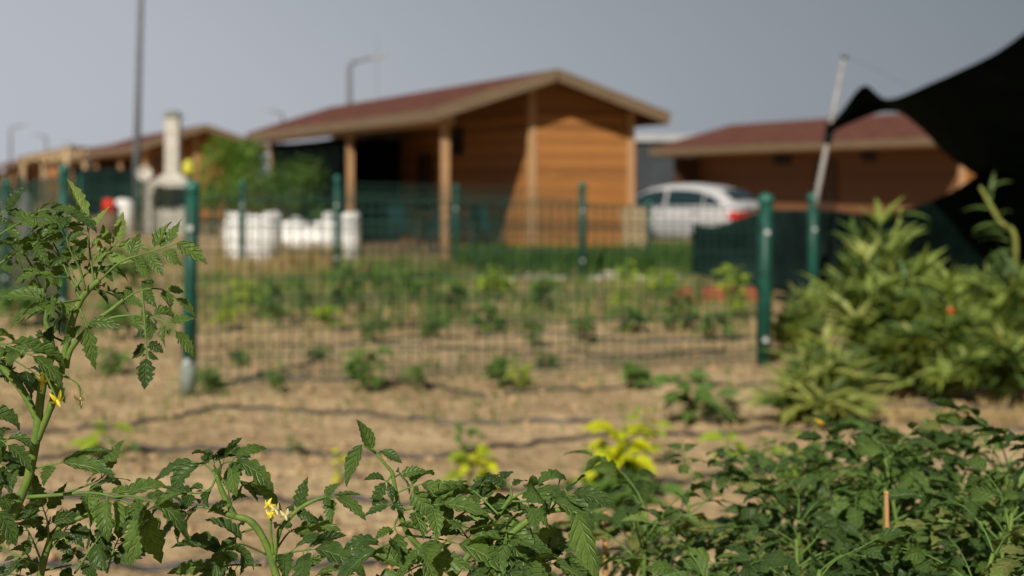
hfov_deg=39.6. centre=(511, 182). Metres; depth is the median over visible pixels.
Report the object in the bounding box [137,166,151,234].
satellite dish
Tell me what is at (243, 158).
shrub
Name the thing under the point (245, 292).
garden plant
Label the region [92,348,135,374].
garden plant
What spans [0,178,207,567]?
tomato plant
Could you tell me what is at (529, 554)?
tomato plant
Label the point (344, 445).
soil clods
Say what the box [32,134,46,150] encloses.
street lamp
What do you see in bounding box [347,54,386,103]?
street lamp
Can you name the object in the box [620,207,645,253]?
plank screen
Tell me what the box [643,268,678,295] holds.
garden plant
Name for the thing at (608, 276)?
edging stone
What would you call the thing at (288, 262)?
dry weeds
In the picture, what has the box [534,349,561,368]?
garden plant
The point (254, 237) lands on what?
bulk sack
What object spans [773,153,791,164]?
window
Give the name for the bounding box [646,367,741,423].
garden plant
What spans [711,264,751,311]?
garden plant
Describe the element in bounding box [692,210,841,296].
shade net
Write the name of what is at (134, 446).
garden plant
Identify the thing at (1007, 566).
tomato plant
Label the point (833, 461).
tomato plant
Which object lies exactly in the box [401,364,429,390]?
garden plant
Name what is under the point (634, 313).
garden plant
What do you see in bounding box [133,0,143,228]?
street lamp
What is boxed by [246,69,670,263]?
wooden cabin
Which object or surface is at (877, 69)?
rope
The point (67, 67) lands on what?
sky
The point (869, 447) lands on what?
tomato plant
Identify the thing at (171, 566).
drip hose
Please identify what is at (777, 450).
garden plant
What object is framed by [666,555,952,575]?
tomato plant
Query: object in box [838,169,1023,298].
shade net
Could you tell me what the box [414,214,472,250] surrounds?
garden table
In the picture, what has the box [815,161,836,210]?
door
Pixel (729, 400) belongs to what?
garden plant
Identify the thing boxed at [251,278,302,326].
garden plant
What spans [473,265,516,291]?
garden plant
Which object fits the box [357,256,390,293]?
garden plant
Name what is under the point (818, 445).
garden plant
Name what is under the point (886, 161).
wooden cabin
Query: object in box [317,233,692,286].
tall grass
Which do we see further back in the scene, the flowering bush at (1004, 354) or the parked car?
the parked car
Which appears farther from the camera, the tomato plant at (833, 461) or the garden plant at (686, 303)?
the garden plant at (686, 303)
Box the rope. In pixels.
[846,56,906,85]
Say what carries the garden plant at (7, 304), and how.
on the ground at (428, 439)
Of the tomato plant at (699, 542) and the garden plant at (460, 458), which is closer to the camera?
the tomato plant at (699, 542)
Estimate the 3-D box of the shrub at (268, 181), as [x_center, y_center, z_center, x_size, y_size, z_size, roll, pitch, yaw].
[-4.765,0.425,29.796,1.955,2.170,1.428,0,0,25]
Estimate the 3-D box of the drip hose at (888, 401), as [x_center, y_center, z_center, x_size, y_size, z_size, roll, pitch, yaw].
[2.129,1.487,10.108,2.785,0.081,0.500,0,0,34]
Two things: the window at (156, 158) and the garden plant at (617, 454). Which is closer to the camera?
the garden plant at (617, 454)
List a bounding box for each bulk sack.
[224,211,280,261]
[279,216,320,249]
[322,212,359,260]
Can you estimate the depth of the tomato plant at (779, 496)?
2.50 m
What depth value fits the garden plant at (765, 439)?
7.45 m
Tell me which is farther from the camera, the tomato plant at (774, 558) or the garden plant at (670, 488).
the garden plant at (670, 488)
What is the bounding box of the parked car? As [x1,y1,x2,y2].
[635,183,758,239]
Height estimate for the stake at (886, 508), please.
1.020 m
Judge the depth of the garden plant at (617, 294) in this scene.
15.30 m
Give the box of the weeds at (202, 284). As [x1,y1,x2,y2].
[0,241,789,479]
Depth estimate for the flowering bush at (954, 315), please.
9.56 m
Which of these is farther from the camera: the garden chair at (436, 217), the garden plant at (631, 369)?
the garden chair at (436, 217)
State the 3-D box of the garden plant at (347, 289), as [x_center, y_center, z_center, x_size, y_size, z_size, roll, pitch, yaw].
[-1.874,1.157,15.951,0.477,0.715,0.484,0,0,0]
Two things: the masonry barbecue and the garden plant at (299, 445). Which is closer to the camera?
the garden plant at (299, 445)
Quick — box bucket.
[102,199,114,211]
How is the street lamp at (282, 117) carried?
on the ground at (428, 439)
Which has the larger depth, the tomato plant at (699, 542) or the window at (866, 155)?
the window at (866, 155)
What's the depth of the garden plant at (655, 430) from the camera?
7.47 m
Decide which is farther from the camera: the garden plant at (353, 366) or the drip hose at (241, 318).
the drip hose at (241, 318)
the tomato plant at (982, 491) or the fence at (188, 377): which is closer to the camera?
the tomato plant at (982, 491)
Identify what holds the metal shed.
on the ground at (428, 439)
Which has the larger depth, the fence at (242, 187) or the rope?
the fence at (242, 187)
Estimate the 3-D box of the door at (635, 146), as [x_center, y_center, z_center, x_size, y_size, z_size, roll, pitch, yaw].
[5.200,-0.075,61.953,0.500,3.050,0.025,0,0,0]
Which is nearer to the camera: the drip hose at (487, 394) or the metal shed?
the drip hose at (487, 394)
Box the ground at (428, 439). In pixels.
[0,191,1023,575]
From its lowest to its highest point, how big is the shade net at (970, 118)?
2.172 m
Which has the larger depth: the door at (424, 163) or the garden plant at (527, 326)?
the door at (424, 163)
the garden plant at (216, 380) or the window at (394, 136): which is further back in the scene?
the window at (394, 136)
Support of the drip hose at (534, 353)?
on the ground at (428, 439)
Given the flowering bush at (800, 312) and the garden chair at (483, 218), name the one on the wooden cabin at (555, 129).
the garden chair at (483, 218)
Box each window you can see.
[154,155,158,169]
[387,135,400,159]
[452,127,463,154]
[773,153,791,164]
[861,150,875,161]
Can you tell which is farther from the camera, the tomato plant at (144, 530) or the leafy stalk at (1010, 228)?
the leafy stalk at (1010, 228)
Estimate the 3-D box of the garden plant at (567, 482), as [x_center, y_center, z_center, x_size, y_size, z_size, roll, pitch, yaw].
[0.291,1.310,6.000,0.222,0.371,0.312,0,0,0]
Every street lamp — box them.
[9,125,28,161]
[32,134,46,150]
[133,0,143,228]
[261,109,283,142]
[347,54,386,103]
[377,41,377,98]
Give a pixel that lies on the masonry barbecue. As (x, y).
(172, 146)
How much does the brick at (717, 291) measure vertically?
0.066 m
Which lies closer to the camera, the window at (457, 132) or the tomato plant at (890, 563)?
the tomato plant at (890, 563)
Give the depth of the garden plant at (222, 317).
14.43 m
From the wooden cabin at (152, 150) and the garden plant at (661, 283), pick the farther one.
the wooden cabin at (152, 150)
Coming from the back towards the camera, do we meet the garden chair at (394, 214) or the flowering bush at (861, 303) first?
the garden chair at (394, 214)
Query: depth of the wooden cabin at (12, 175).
104.75 m
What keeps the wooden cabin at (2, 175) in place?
on the ground at (428, 439)
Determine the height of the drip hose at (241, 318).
0.089 m
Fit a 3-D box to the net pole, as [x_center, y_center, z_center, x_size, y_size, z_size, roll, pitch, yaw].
[3.576,-0.596,15.930,0.387,1.719,0.115,0,0,0]
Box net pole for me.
[814,53,848,205]
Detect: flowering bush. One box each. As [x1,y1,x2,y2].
[740,332,897,430]
[755,280,837,353]
[790,196,946,395]
[853,258,1015,399]
[895,247,1023,404]
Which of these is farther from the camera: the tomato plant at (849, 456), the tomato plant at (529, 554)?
the tomato plant at (849, 456)
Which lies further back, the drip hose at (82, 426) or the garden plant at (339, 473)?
the drip hose at (82, 426)
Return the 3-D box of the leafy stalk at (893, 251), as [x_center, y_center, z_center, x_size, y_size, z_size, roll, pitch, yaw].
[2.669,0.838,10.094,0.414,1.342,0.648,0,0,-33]
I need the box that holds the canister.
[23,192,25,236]
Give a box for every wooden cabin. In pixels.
[0,154,88,204]
[0,161,30,186]
[49,144,132,203]
[84,124,269,223]
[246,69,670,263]
[649,113,974,214]
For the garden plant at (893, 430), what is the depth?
7.26 m
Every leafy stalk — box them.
[869,207,929,276]
[963,173,1018,388]
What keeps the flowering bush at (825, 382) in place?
on the ground at (428, 439)
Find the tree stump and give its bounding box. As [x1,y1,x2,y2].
[97,212,119,237]
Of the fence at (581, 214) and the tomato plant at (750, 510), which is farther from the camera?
the fence at (581, 214)
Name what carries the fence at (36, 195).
on the ground at (428, 439)
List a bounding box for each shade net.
[71,169,132,215]
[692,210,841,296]
[826,33,1023,186]
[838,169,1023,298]
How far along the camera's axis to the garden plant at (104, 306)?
13.38 m
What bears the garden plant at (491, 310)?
on the ground at (428, 439)
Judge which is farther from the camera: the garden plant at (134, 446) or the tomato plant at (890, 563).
the garden plant at (134, 446)
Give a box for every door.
[416,154,433,242]
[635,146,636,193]
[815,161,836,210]
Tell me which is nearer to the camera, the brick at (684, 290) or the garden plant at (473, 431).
the garden plant at (473, 431)
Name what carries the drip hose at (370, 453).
on the ground at (428, 439)
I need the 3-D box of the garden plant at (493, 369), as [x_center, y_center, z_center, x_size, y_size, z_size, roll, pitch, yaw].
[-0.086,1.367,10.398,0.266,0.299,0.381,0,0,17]
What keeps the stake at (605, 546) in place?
on the ground at (428, 439)
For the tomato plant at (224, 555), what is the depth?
1.77 m
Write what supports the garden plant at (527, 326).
on the ground at (428, 439)
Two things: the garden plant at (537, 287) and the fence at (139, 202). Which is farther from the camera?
the fence at (139, 202)
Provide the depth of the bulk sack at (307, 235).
27.14 m
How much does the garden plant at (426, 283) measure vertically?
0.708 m
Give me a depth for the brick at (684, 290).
17.89 m
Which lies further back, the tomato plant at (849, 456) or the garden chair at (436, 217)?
the garden chair at (436, 217)
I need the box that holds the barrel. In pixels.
[114,199,134,238]
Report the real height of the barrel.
1.080 m
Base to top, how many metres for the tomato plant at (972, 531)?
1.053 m
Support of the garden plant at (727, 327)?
on the ground at (428, 439)
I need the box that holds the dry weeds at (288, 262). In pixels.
[0,232,1023,499]
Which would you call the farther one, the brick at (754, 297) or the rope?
the brick at (754, 297)
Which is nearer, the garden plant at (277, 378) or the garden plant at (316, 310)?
the garden plant at (277, 378)
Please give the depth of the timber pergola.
68.99 m
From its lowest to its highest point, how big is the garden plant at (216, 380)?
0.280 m
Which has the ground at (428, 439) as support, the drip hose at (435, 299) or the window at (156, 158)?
the drip hose at (435, 299)
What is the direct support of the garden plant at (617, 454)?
on the ground at (428, 439)
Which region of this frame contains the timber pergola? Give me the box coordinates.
[18,146,92,191]
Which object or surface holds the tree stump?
on the ground at (428, 439)
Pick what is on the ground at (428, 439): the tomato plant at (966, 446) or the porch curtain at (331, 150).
the tomato plant at (966, 446)
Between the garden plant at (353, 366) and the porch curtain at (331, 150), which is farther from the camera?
the porch curtain at (331, 150)
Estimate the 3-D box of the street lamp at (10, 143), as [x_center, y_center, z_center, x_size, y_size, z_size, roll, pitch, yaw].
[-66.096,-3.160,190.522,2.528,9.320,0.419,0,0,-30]
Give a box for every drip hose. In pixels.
[0,540,681,572]
[1,465,932,507]
[5,404,596,433]
[37,417,1023,459]
[203,342,725,357]
[204,296,631,302]
[205,316,689,322]
[211,375,640,396]
[374,331,746,341]
[631,379,1013,410]
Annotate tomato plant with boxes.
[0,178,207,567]
[0,478,152,575]
[152,438,365,575]
[337,419,616,575]
[432,450,717,575]
[549,442,802,575]
[598,514,916,575]
[612,450,865,575]
[663,494,1023,575]
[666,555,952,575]
[681,442,1003,575]
[693,458,1023,575]
[719,406,998,572]
[740,457,1023,575]
[767,397,1023,569]
[798,414,1023,575]
[866,544,1023,575]
[888,426,1023,574]
[890,491,1023,572]
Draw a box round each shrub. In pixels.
[186,135,273,229]
[240,152,333,224]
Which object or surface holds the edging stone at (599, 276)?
on the ground at (428, 439)
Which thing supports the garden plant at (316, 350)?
on the ground at (428, 439)
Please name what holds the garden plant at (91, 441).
on the ground at (428, 439)
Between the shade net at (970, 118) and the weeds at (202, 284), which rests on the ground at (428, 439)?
the weeds at (202, 284)
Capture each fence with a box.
[0,164,69,335]
[19,175,214,235]
[69,180,651,263]
[180,180,773,393]
[333,175,585,276]
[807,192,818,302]
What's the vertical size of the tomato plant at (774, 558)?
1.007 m
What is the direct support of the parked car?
on the ground at (428, 439)
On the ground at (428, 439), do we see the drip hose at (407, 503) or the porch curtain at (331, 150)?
the drip hose at (407, 503)
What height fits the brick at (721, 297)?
0.080 m
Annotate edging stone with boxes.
[588,275,603,283]
[600,271,619,279]
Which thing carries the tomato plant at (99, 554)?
on the ground at (428, 439)
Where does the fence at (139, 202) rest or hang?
on the ground at (428, 439)
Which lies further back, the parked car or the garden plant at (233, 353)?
the parked car
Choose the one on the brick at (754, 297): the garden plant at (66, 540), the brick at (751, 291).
the brick at (751, 291)
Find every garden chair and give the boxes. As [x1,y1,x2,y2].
[387,205,416,248]
[428,207,452,253]
[471,206,501,249]
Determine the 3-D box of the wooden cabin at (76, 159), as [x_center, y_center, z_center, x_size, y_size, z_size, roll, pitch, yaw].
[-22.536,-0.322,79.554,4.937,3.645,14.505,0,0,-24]
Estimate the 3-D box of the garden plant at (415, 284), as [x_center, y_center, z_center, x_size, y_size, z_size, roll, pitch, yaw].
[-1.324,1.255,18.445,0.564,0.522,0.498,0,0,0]
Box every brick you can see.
[672,287,692,293]
[701,288,722,293]
[711,296,725,300]
[737,287,754,293]
[741,295,757,301]
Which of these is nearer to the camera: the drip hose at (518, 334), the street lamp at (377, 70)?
the drip hose at (518, 334)
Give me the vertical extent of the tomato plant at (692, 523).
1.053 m
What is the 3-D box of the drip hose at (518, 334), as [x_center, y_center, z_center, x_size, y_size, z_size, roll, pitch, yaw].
[0.469,1.488,13.755,3.578,0.073,0.595,0,0,0]
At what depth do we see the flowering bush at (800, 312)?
12.36 m
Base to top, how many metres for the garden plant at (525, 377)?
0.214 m
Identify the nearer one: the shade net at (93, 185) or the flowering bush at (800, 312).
the flowering bush at (800, 312)
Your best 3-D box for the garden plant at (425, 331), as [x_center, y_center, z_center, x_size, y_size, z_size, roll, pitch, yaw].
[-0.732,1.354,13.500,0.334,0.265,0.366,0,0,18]
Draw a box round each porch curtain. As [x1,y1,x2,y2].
[271,138,342,225]
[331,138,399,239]
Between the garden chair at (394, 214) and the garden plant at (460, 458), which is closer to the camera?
the garden plant at (460, 458)
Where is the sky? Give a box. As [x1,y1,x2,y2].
[0,0,1023,175]
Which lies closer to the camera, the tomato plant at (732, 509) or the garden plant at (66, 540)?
the tomato plant at (732, 509)
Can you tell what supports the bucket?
on the tree stump
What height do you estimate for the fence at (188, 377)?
1.521 m
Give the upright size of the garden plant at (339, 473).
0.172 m
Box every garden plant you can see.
[0,283,46,325]
[52,522,95,550]
[68,421,132,454]
[87,289,135,340]
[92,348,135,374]
[96,247,163,287]
[101,425,150,461]
[194,361,225,395]
[206,294,245,329]
[224,279,267,314]
[225,348,259,366]
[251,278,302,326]
[262,364,289,392]
[284,437,303,451]
[286,278,320,320]
[302,346,337,360]
[308,305,345,331]
[324,254,364,308]
[331,447,345,483]
[339,345,395,392]
[352,314,395,341]
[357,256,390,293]
[373,255,406,328]
[390,260,429,298]
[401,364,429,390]
[417,311,451,338]
[419,260,446,313]
[440,269,476,314]
[442,444,499,496]
[450,422,486,470]
[467,300,515,333]
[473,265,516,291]
[482,348,523,388]
[505,361,534,388]
[518,309,549,344]
[527,276,559,309]
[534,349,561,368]
[561,446,606,525]
[565,309,598,339]
[575,419,659,510]
[590,443,650,504]
[605,304,655,332]
[608,256,640,306]
[611,477,684,535]
[618,360,653,387]
[623,407,674,456]
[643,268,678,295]
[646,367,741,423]
[655,283,705,330]
[686,300,739,340]
[696,428,750,477]
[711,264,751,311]
[715,395,746,424]
[743,437,778,469]
[770,429,817,493]
[791,416,875,493]
[873,425,918,456]
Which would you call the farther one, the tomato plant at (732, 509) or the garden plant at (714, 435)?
the garden plant at (714, 435)
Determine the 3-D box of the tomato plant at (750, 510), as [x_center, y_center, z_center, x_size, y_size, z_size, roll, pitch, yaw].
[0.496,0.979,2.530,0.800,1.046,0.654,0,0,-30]
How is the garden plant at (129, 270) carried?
on the ground at (428, 439)
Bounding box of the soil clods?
[0,287,1020,575]
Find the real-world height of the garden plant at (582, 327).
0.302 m
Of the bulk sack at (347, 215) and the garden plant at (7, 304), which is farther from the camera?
the bulk sack at (347, 215)
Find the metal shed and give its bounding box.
[635,134,696,193]
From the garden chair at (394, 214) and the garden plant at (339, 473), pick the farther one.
the garden chair at (394, 214)
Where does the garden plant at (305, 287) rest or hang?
on the ground at (428, 439)
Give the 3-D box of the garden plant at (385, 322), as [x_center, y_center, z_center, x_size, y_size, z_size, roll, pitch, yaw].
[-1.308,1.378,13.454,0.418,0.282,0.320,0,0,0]
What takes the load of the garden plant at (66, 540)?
on the ground at (428, 439)
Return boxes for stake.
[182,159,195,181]
[601,510,607,575]
[883,491,889,575]
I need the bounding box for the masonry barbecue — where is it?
[143,111,201,233]
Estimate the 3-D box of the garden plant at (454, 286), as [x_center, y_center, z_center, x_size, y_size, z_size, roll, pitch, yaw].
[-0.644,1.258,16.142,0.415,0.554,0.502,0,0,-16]

